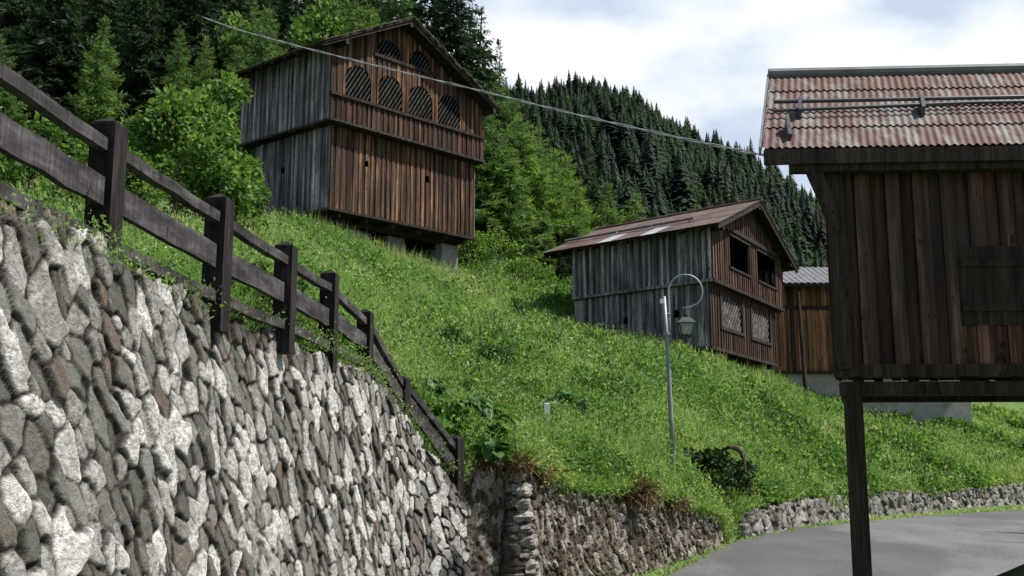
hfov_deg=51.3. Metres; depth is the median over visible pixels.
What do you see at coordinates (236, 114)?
larch tree
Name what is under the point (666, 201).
spruce tree
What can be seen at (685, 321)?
street lamp
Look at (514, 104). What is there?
larch tree
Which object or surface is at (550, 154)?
spruce tree
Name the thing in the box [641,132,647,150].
spruce tree
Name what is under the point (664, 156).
spruce tree
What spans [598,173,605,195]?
spruce tree
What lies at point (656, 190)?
spruce tree
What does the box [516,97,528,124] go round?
spruce tree
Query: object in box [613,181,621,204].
spruce tree
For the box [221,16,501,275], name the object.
hay barn
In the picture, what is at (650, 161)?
spruce tree
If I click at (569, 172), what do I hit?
larch tree
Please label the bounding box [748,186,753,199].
spruce tree
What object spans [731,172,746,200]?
spruce tree
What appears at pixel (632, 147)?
spruce tree
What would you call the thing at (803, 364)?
leaning pole
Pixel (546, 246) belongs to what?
larch tree
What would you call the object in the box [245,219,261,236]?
leafy bush
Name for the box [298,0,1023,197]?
sky
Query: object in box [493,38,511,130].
spruce tree
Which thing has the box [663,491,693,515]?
dry tuft
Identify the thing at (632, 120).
spruce tree
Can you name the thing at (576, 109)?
spruce tree
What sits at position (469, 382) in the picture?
burdock plant
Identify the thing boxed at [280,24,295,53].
spruce tree
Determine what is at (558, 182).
larch tree
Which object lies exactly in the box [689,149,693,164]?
spruce tree
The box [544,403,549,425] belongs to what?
marker post
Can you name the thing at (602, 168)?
spruce tree
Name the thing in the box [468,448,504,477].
dry tuft
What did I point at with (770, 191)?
spruce tree
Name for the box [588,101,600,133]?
spruce tree
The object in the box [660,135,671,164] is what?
spruce tree
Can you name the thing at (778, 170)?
spruce tree
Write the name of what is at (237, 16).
leafy tree
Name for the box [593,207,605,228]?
spruce tree
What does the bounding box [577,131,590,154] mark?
spruce tree
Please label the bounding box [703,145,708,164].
spruce tree
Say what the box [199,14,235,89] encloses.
spruce tree
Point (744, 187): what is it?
spruce tree
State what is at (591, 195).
spruce tree
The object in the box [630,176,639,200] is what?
spruce tree
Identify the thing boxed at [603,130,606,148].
spruce tree
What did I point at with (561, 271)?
spruce tree
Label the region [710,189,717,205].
spruce tree
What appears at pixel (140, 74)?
spruce tree
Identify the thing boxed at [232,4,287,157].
larch tree
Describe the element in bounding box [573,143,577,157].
spruce tree
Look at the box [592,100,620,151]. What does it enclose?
spruce tree
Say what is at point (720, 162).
spruce tree
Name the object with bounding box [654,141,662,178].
spruce tree
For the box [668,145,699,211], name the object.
spruce tree
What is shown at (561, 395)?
burdock plant
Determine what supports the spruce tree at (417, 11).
on the meadow ground at (1014, 406)
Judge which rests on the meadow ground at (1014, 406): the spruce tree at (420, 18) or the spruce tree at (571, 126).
the spruce tree at (420, 18)
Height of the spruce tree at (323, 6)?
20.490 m
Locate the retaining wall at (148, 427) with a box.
[0,200,470,575]
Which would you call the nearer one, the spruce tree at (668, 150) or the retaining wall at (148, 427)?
the retaining wall at (148, 427)
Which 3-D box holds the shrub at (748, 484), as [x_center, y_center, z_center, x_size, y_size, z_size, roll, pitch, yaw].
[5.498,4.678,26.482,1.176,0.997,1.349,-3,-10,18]
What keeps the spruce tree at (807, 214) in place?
on the mountain
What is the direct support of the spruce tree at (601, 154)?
on the mountain
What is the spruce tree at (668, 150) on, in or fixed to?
on the mountain
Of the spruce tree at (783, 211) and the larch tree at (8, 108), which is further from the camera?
the spruce tree at (783, 211)
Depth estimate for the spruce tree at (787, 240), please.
245.30 m
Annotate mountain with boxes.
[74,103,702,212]
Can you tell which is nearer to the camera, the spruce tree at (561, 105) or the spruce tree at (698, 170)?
the spruce tree at (698, 170)
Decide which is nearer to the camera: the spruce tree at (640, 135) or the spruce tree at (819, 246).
the spruce tree at (819, 246)
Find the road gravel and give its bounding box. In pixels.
[646,509,1018,574]
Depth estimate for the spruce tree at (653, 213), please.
201.40 m
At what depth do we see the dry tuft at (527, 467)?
17.14 m
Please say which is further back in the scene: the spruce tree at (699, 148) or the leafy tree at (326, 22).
the spruce tree at (699, 148)
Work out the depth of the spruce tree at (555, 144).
302.81 m
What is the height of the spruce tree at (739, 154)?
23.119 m
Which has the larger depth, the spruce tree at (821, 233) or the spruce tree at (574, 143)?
the spruce tree at (574, 143)
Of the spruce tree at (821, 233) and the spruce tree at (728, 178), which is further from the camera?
the spruce tree at (728, 178)
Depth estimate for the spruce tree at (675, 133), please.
429.51 m
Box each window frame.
[719,292,744,336]
[749,304,772,346]
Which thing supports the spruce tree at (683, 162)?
on the mountain
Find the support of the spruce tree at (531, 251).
on the meadow ground at (1014, 406)
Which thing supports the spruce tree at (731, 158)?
on the mountain
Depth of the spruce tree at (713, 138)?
566.80 m
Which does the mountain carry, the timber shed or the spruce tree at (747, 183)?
the spruce tree at (747, 183)
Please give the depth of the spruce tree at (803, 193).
436.78 m
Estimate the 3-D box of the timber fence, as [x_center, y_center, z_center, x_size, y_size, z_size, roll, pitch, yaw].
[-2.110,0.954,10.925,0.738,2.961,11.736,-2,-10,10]
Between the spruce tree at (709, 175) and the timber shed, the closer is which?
the timber shed
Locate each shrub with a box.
[231,252,299,312]
[238,271,311,305]
[431,232,503,265]
[438,323,472,347]
[458,226,526,261]
[469,341,514,363]
[494,253,555,284]
[682,447,749,491]
[730,457,757,496]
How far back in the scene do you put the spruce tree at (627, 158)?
304.55 m
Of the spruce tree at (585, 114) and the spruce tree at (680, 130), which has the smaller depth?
the spruce tree at (585, 114)
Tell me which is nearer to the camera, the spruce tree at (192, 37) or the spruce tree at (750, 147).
the spruce tree at (192, 37)
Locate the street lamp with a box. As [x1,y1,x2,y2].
[660,274,702,476]
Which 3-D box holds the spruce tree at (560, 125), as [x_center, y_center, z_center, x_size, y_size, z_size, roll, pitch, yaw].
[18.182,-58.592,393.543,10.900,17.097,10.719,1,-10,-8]
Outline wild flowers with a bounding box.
[0,106,1022,487]
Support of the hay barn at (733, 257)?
on the meadow ground at (1014, 406)
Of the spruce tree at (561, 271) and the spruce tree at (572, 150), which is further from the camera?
the spruce tree at (572, 150)
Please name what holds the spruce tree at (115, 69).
on the meadow ground at (1014, 406)
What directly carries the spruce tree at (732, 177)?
on the mountain
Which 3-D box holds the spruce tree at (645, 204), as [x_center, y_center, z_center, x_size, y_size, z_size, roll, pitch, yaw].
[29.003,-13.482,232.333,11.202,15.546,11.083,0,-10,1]
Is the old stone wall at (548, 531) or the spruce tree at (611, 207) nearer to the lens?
the old stone wall at (548, 531)
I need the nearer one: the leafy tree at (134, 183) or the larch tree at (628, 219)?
the leafy tree at (134, 183)
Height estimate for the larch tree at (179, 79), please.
9.286 m
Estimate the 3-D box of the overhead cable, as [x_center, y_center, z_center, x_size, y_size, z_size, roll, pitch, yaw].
[-1.417,-4.717,24.054,3.003,9.243,20.892,8,-12,-39]
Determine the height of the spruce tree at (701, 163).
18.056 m
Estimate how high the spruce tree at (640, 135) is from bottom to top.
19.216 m
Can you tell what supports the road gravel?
on the road
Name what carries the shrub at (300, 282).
on the meadow ground at (1014, 406)
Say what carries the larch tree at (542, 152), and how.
on the meadow ground at (1014, 406)
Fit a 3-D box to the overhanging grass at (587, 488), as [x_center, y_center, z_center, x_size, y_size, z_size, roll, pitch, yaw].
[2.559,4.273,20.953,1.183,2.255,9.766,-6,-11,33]
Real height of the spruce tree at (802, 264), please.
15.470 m
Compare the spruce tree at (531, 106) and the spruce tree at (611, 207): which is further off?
the spruce tree at (531, 106)
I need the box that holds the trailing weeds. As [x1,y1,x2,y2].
[497,432,736,535]
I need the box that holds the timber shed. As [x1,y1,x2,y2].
[771,267,971,425]
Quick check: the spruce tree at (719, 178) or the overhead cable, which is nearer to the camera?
the overhead cable
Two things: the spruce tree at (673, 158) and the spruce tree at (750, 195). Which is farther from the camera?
the spruce tree at (673, 158)
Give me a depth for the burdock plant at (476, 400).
17.79 m
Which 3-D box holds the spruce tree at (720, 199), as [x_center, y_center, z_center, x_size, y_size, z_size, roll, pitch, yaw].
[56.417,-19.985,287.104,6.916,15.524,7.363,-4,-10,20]
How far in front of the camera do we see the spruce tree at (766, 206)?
275.50 m
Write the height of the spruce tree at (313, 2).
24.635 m
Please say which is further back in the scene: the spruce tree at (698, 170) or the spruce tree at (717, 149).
the spruce tree at (717, 149)
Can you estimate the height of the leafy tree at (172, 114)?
3.928 m
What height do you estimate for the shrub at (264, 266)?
0.786 m
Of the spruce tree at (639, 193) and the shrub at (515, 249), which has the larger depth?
the spruce tree at (639, 193)
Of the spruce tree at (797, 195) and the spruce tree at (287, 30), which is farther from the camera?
the spruce tree at (797, 195)
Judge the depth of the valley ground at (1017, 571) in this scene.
21.35 m
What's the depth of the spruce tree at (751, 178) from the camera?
429.88 m
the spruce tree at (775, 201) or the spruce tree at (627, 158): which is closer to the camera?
the spruce tree at (627, 158)
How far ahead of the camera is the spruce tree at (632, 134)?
349.43 m
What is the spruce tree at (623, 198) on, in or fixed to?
on the mountain
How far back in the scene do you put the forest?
496.37 m
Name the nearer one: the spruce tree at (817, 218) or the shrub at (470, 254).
the shrub at (470, 254)
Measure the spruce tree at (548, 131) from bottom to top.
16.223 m
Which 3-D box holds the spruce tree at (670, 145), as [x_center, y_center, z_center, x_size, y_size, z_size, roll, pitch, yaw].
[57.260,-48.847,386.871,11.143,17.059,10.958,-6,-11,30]
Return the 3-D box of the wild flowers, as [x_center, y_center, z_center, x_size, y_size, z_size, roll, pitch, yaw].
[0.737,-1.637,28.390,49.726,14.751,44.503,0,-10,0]
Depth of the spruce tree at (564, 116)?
396.55 m
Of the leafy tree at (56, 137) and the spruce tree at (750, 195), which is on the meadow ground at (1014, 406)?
the leafy tree at (56, 137)
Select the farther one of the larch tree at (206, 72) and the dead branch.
the larch tree at (206, 72)
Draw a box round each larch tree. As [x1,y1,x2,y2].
[0,35,30,188]
[43,15,128,186]
[143,26,198,197]
[187,34,228,199]
[199,45,253,189]
[216,0,268,121]
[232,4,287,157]
[342,0,381,32]
[362,0,410,26]
[399,0,418,18]
[467,113,547,261]
[483,69,525,166]
[488,114,578,270]
[496,100,547,180]
[530,126,562,228]
[533,207,560,277]
[542,154,579,264]
[545,148,600,227]
[559,214,587,279]
[560,178,603,235]
[592,182,625,226]
[622,192,645,222]
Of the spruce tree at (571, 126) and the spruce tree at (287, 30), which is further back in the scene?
the spruce tree at (571, 126)
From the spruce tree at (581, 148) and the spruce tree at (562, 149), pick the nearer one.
the spruce tree at (562, 149)
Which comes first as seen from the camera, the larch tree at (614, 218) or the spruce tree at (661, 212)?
the larch tree at (614, 218)
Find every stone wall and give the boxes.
[499,460,722,575]
[727,483,1023,538]
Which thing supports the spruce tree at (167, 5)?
on the meadow ground at (1014, 406)
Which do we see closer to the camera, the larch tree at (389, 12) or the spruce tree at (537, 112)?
the larch tree at (389, 12)
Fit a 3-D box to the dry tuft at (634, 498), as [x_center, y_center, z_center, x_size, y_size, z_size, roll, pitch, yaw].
[2.323,3.928,20.368,1.170,1.072,1.330,7,-12,-35]
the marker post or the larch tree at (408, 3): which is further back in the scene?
the larch tree at (408, 3)
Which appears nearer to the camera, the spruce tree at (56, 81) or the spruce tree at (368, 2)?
the spruce tree at (56, 81)
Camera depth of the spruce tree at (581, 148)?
297.14 m
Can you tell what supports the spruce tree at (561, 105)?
on the mountain
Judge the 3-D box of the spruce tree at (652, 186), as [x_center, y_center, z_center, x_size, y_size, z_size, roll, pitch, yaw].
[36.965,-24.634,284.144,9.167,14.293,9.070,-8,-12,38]
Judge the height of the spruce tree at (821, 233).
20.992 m
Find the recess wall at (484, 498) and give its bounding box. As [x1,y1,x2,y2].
[464,458,507,575]
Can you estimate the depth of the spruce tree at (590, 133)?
361.90 m
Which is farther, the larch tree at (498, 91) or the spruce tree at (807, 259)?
the spruce tree at (807, 259)
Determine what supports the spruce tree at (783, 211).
on the mountain
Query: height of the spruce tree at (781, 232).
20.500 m
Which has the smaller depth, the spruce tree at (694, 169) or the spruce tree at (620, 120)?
the spruce tree at (694, 169)
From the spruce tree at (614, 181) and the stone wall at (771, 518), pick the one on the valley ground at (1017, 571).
the stone wall at (771, 518)
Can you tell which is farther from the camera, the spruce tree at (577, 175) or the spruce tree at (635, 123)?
the spruce tree at (635, 123)
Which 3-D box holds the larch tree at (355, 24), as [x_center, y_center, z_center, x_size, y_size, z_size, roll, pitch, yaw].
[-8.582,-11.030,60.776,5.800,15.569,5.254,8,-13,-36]
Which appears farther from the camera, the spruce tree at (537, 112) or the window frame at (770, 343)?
the spruce tree at (537, 112)
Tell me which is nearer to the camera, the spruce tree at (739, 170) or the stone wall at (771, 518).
the stone wall at (771, 518)
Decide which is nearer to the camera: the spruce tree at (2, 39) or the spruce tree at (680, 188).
the spruce tree at (2, 39)
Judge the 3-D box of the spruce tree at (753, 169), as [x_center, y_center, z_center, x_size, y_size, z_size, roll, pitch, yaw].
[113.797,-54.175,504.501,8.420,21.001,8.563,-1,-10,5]
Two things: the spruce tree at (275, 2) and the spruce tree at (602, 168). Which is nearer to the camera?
the spruce tree at (275, 2)
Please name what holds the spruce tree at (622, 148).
on the mountain
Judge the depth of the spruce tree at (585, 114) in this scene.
384.07 m
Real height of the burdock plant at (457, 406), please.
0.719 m
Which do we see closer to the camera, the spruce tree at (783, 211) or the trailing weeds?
the trailing weeds
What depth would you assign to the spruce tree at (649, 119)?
417.66 m
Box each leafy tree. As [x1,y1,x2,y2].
[0,111,84,218]
[68,137,169,232]
[117,83,242,223]
[158,69,265,227]
[195,8,265,90]
[280,0,356,52]
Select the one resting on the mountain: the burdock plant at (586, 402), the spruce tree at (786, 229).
the spruce tree at (786, 229)
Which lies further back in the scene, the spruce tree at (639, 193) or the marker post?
the spruce tree at (639, 193)
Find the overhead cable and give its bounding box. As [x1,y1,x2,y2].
[203,17,763,155]
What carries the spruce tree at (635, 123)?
on the mountain
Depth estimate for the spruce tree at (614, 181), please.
223.66 m
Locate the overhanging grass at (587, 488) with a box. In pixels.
[502,444,742,543]
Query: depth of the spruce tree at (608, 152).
305.35 m
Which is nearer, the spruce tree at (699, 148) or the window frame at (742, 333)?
the window frame at (742, 333)
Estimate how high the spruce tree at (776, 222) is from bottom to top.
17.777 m
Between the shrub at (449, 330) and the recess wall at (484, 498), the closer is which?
the recess wall at (484, 498)
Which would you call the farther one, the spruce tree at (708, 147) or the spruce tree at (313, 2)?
the spruce tree at (708, 147)
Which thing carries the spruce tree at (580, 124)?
on the mountain
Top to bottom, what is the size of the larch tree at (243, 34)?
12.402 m
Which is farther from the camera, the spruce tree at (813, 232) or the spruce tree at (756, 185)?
the spruce tree at (756, 185)
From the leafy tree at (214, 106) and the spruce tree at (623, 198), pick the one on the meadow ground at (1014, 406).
the leafy tree at (214, 106)
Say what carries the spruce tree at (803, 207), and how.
on the mountain
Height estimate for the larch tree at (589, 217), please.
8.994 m
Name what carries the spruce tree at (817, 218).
on the mountain
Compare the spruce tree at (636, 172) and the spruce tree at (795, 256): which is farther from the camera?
the spruce tree at (636, 172)
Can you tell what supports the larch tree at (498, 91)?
on the meadow ground at (1014, 406)
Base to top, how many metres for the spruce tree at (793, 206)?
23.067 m
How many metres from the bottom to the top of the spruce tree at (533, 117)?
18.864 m
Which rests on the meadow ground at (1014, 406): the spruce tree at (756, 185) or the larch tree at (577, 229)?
the larch tree at (577, 229)
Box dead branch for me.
[721,445,745,472]
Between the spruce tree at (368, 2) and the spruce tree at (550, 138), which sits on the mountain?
the spruce tree at (550, 138)
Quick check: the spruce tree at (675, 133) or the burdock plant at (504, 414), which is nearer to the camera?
the burdock plant at (504, 414)
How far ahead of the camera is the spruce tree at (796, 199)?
350.96 m
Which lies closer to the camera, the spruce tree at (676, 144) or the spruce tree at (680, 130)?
the spruce tree at (676, 144)
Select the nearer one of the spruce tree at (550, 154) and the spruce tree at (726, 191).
the spruce tree at (550, 154)
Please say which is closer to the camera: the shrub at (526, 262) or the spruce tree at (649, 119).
the shrub at (526, 262)
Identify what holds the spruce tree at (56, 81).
on the meadow ground at (1014, 406)
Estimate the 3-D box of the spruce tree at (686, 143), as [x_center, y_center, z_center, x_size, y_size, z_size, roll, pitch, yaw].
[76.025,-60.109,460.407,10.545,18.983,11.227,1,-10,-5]
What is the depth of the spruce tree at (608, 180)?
276.97 m
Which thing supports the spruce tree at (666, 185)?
on the mountain
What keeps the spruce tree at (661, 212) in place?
on the mountain
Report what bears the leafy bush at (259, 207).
on the meadow ground at (1014, 406)
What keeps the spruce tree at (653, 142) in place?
on the mountain
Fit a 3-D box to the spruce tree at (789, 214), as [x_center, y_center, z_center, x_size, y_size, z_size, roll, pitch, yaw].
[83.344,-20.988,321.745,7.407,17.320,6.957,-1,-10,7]
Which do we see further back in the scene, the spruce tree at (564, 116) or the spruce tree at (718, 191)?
the spruce tree at (564, 116)
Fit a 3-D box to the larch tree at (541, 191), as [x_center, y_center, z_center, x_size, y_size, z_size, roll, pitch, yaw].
[0.395,-4.287,55.648,6.440,9.953,6.543,-8,-11,31]
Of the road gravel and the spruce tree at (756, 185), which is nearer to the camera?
the road gravel
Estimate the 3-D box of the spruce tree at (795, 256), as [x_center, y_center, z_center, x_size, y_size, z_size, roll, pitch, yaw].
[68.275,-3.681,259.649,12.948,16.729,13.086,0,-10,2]
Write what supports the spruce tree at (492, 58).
on the meadow ground at (1014, 406)
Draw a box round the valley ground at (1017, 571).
[642,504,1023,575]
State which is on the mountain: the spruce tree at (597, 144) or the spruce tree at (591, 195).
the spruce tree at (597, 144)
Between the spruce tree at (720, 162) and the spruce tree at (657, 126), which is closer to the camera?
the spruce tree at (720, 162)
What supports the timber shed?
on the meadow ground at (1014, 406)
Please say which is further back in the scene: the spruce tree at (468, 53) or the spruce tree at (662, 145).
the spruce tree at (662, 145)
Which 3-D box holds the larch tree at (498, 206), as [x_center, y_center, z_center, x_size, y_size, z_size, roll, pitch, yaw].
[-0.847,-4.807,52.406,5.251,8.116,5.335,-4,-9,13]
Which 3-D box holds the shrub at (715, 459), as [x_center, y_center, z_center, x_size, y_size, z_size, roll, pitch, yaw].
[4.797,4.451,25.593,1.909,1.356,2.389,5,-11,-26]
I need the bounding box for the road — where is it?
[667,509,1023,575]
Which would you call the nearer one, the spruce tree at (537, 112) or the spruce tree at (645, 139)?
the spruce tree at (645, 139)
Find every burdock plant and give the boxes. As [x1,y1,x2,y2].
[409,377,450,400]
[422,396,476,432]
[445,374,482,399]
[448,394,505,424]
[466,402,520,436]
[469,437,516,466]
[546,390,581,405]
[564,396,592,411]
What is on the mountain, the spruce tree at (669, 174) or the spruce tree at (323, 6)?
the spruce tree at (669, 174)
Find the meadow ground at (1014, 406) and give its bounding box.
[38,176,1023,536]
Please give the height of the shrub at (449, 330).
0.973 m
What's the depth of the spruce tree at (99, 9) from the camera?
79.97 m
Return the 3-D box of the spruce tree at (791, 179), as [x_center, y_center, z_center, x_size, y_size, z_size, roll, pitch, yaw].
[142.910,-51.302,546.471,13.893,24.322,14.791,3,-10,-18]
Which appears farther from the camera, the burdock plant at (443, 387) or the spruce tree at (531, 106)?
the spruce tree at (531, 106)
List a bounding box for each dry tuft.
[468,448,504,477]
[496,444,549,482]
[535,463,572,485]
[621,467,668,515]
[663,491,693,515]
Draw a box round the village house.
[759,63,1023,575]
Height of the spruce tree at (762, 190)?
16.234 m
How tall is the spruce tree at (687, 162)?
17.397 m
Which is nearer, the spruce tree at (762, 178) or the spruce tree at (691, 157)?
the spruce tree at (691, 157)
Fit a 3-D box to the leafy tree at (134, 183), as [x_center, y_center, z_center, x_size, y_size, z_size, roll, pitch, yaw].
[-7.797,-1.738,20.685,2.228,2.744,1.853,9,-13,-44]
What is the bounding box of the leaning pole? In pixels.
[796,292,808,401]
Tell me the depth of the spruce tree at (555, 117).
407.51 m
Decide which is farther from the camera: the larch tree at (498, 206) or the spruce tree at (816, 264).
the spruce tree at (816, 264)
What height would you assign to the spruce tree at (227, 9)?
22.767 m
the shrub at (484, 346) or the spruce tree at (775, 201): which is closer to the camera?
the shrub at (484, 346)
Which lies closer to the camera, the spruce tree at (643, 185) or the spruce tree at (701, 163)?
the spruce tree at (643, 185)
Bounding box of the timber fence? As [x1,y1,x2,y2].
[0,62,464,501]
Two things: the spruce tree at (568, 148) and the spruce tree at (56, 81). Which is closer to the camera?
the spruce tree at (56, 81)
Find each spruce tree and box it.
[0,0,49,95]
[0,17,15,98]
[2,0,99,143]
[66,0,134,103]
[104,28,136,115]
[106,0,176,160]
[135,0,204,97]
[156,0,229,89]
[176,0,275,46]
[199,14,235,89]
[219,0,288,53]
[266,0,294,49]
[274,0,313,48]
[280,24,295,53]
[290,0,347,16]
[315,0,360,19]
[349,0,402,22]
[383,0,432,35]
[406,0,472,68]
[425,0,514,165]
[466,5,513,133]
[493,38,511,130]
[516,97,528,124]
[526,242,538,265]
[528,93,541,129]
[528,102,542,132]
[531,97,540,122]
[542,121,552,147]
[544,128,565,161]
[544,132,553,153]
[544,143,557,179]
[551,100,559,129]
[553,257,571,284]
[555,112,565,143]
[558,96,568,118]
[558,138,565,167]
[560,109,575,142]
[563,106,567,127]
[566,139,571,154]
[567,142,575,170]
[568,152,590,192]
[571,109,585,144]
[571,135,578,155]
[572,96,580,119]
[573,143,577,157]
[573,144,611,226]
[575,125,593,168]
[576,107,595,133]
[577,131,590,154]
[586,117,596,154]
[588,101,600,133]
[590,154,597,183]
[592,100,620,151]
[593,123,615,150]
[593,135,609,167]
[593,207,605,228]
[595,132,611,177]
[595,160,609,184]
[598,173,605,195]
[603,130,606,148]
[603,161,625,208]
[604,195,621,224]
[605,134,616,168]
[607,170,611,183]
[612,114,622,147]
[613,110,631,156]
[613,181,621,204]
[614,165,646,222]
[617,135,641,170]
[617,138,636,178]
[618,137,624,172]
[626,112,637,141]
[627,152,647,185]
[629,110,633,123]
[630,128,639,153]
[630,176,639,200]
[632,109,639,134]
[635,113,645,152]
[635,188,647,207]
[637,122,666,179]
[637,166,654,212]
[640,195,650,217]
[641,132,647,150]
[641,134,662,186]
[645,115,653,129]
[646,199,660,218]
[648,172,655,208]
[649,183,671,213]
[651,113,667,144]
[651,180,666,211]
[653,132,668,169]
[653,187,667,215]
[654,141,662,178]
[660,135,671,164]
[660,169,676,208]
[664,121,670,142]
[665,142,671,160]
[666,117,689,158]
[666,134,676,154]
[666,159,673,186]
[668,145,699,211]
[670,146,675,172]
[674,138,682,159]
[676,120,685,145]
[682,155,697,199]
[683,128,695,156]
[684,151,702,199]
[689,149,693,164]
[692,136,707,165]
[692,154,706,194]
[692,161,703,197]
[698,149,705,171]
[701,150,715,192]
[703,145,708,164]
[703,198,709,207]
[706,140,713,159]
[709,149,716,168]
[710,130,715,151]
[710,160,724,198]
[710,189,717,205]
[713,133,723,156]
[714,153,732,183]
[715,184,719,200]
[717,187,723,204]
[720,149,727,169]
[721,173,731,203]
[722,161,732,192]
[726,149,738,168]
[729,178,739,202]
[730,167,734,184]
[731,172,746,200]
[732,141,749,169]
[735,164,745,184]
[742,173,747,199]
[745,175,752,195]
[746,137,757,165]
[748,166,754,186]
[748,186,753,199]
[749,156,757,179]
[753,177,759,197]
[755,163,768,188]
[758,182,776,216]
[765,171,784,209]
[765,200,778,229]
[769,193,777,215]
[771,203,782,236]
[773,165,785,183]
[774,171,785,202]
[775,198,793,239]
[776,205,784,228]
[779,227,798,264]
[782,216,794,243]
[784,194,795,231]
[786,232,795,258]
[788,171,799,191]
[789,185,801,227]
[790,218,813,266]
[790,242,797,261]
[793,187,800,206]
[794,240,807,264]
[795,197,801,224]
[797,251,807,267]
[799,189,815,215]
[799,192,813,231]
[801,196,805,218]
[801,219,815,254]
[804,249,809,267]
[810,214,817,252]
[811,206,819,233]
[811,211,826,257]
[811,240,826,265]
[812,246,819,267]
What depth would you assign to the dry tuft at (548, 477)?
17.80 m
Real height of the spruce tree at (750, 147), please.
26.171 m
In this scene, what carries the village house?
on the valley ground at (1017, 571)
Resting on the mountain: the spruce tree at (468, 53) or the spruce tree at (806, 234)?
the spruce tree at (806, 234)
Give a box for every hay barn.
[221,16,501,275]
[543,197,799,369]
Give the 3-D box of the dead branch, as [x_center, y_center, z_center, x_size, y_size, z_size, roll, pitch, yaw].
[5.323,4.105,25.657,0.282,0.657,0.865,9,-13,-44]
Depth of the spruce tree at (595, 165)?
290.83 m
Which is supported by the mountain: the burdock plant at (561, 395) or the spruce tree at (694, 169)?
the spruce tree at (694, 169)
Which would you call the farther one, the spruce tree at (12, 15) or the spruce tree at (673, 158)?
the spruce tree at (673, 158)
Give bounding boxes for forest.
[1,0,994,380]
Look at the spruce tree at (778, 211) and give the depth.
307.51 m
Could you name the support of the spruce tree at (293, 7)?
on the meadow ground at (1014, 406)
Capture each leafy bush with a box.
[235,168,271,230]
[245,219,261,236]
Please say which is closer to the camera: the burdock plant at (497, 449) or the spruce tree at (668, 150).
the burdock plant at (497, 449)
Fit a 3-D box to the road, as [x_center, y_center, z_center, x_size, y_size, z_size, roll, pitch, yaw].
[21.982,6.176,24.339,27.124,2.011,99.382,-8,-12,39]
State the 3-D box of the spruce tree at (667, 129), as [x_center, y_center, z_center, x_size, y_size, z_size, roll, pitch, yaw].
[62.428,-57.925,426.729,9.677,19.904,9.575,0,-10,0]
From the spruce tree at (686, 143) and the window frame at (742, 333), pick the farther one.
the spruce tree at (686, 143)
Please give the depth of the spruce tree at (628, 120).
373.56 m
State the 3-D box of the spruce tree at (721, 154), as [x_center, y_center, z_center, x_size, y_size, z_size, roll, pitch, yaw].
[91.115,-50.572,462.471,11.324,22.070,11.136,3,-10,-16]
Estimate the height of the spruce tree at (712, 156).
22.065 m
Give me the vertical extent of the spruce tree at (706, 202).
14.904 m
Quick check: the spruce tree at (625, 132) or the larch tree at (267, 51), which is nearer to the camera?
the larch tree at (267, 51)
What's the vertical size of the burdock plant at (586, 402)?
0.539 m
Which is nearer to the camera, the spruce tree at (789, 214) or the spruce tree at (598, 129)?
the spruce tree at (789, 214)
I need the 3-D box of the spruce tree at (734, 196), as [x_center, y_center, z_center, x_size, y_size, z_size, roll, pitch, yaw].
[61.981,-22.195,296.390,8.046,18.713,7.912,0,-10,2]
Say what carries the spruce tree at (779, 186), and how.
on the mountain
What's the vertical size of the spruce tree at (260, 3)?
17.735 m
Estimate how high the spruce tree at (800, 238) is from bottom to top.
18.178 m
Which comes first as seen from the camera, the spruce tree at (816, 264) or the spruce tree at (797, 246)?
the spruce tree at (816, 264)
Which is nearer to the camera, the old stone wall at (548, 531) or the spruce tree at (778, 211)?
the old stone wall at (548, 531)
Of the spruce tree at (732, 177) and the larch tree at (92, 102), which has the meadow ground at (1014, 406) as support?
the larch tree at (92, 102)

